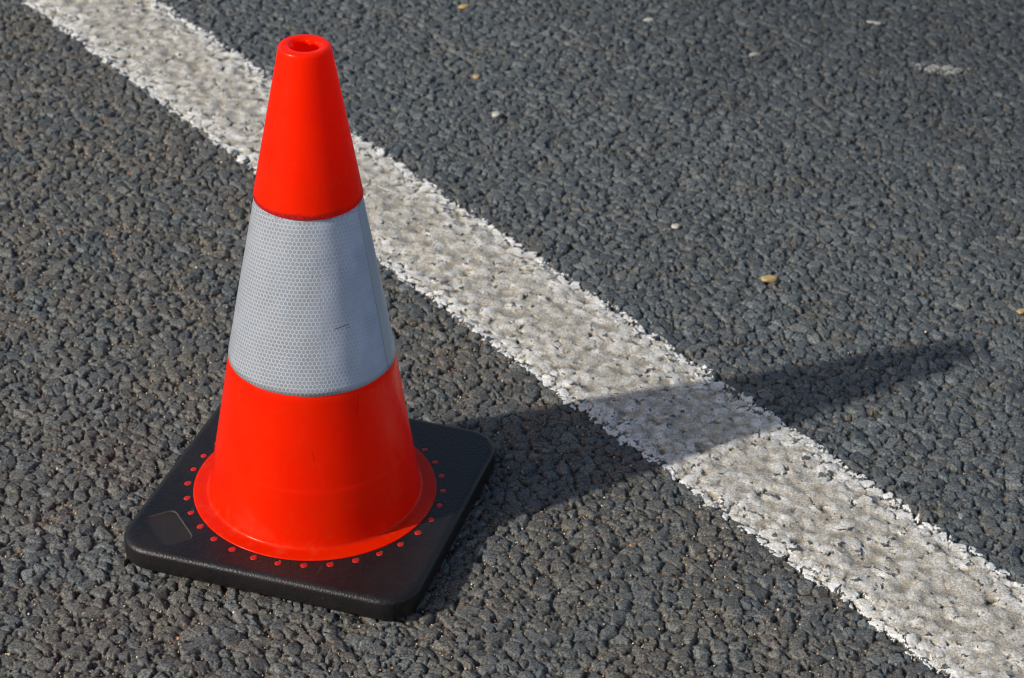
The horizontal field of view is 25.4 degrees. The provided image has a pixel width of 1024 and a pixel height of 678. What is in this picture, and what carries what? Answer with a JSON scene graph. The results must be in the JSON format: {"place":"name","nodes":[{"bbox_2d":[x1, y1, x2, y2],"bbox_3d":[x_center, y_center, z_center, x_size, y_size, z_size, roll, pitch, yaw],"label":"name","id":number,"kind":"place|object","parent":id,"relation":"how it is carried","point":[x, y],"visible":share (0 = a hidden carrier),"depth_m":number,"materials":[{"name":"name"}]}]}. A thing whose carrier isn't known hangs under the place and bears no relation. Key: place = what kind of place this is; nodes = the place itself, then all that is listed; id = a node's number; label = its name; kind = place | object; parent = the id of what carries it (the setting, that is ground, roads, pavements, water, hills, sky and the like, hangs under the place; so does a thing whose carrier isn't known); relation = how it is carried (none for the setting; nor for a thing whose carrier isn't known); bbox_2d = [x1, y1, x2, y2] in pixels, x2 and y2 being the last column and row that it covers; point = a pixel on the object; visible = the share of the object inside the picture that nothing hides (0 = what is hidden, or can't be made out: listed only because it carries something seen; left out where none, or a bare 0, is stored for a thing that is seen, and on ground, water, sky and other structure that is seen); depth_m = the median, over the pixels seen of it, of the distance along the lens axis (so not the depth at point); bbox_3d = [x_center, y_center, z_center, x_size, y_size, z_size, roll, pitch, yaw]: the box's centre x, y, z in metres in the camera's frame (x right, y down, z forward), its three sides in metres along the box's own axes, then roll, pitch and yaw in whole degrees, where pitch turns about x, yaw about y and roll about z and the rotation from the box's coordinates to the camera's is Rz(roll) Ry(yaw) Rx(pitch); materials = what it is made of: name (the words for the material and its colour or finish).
{"place":"outdoors","nodes":[
{"label":"outdoors","id":0,"kind":"place"},
{"bbox_2d":[0,0,1023,677],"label":"road surface","id":1,"kind":"object","parent":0,"point":[850,176],"visible":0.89,"depth_m":2.97,"materials":[{"name":"grey asphalt"}]},
{"bbox_2d":[124,34,494,619],"bbox_3d":[-0.214,-0.051,2.413,0.338,0.572,0.338,10,33,13],"label":"traffic cone","id":2,"kind":"object","parent":1,"relation":"on","point":[314,465],"visible":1,"depth_m":2.41,"materials":[{"name":"orange plastic"}]},
{"bbox_2d":[458,4,468,8],"bbox_3d":[-0.080,-0.549,3.757,0.019,0.006,0.011,-4,33,-10],"label":"pebble","id":3,"kind":"object","parent":1,"relation":"on","point":[463,6],"visible":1,"depth_m":3.75,"materials":[{"name":"yellow stone"}]},
{"bbox_2d":[0,2,976,677],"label":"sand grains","id":4,"kind":"object","parent":1,"relation":"on","point":[436,420],"visible":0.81,"depth_m":2.64},
{"bbox_2d":[492,111,501,117],"bbox_3d":[-0.023,-0.337,3.417,0.015,0.007,0.012,-3,28,-4],"label":"pebble","id":5,"kind":"object","parent":1,"relation":"on","point":[495,114],"visible":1,"depth_m":3.41,"materials":[{"name":"stone"}]},
{"bbox_2d":[22,0,1023,677],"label":"white line","id":6,"kind":"object","parent":1,"relation":"on","point":[726,426],"visible":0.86,"depth_m":2.79,"materials":[{"name":"paint"}]},
{"bbox_2d":[643,18,653,21],"bbox_3d":[0.224,-0.523,3.731,0.019,0.006,0.009,5,28,4],"label":"pebble","id":7,"kind":"object","parent":1,"relation":"on","point":[648,19],"visible":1,"depth_m":3.73,"materials":[{"name":"stone"}]},
{"bbox_2d":[671,224,679,228],"bbox_3d":[0.226,-0.155,3.140,0.012,0.006,0.011,21,37,28],"label":"pebble","id":8,"kind":"object","parent":1,"relation":"on","point":[675,226],"visible":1,"depth_m":3.14,"materials":[{"name":"stone"}]},
{"bbox_2d":[749,52,760,56],"bbox_3d":[0.387,-0.453,3.625,0.021,0.006,0.009,-11,30,-23],"label":"pebble","id":9,"kind":"object","parent":1,"relation":"on","point":[753,54],"visible":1,"depth_m":3.62,"materials":[{"name":"stone"}]},
{"bbox_2d":[761,275,776,282],"bbox_3d":[0.341,-0.080,3.022,0.021,0.006,0.015,-9,33,-14],"label":"pebble","id":10,"kind":"object","parent":1,"relation":"on","point":[769,278],"visible":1,"depth_m":3.02,"materials":[{"name":"yellow stone"}]},
{"bbox_2d":[866,21,880,24],"bbox_3d":[0.595,-0.520,3.743,0.025,0.004,0.007,10,37,11],"label":"pebble","id":11,"kind":"object","parent":1,"relation":"on","point":[875,23],"visible":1,"depth_m":3.74,"materials":[{"name":"stone"}]},
{"bbox_2d":[911,62,966,75],"bbox_3d":[0.677,-0.426,3.605,0.093,0.014,0.050,15,34,20],"label":"paint mark","id":12,"kind":"object","parent":1,"relation":"on","point":[932,67],"visible":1,"depth_m":3.60,"materials":[{"name":"white paint"}]},
{"bbox_2d":[1016,308,1023,313],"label":"pebble","id":13,"kind":"object","parent":1,"relation":"on","point":[1019,311],"visible":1,"depth_m":2.96,"materials":[{"name":"yellow stone"}]}
]}

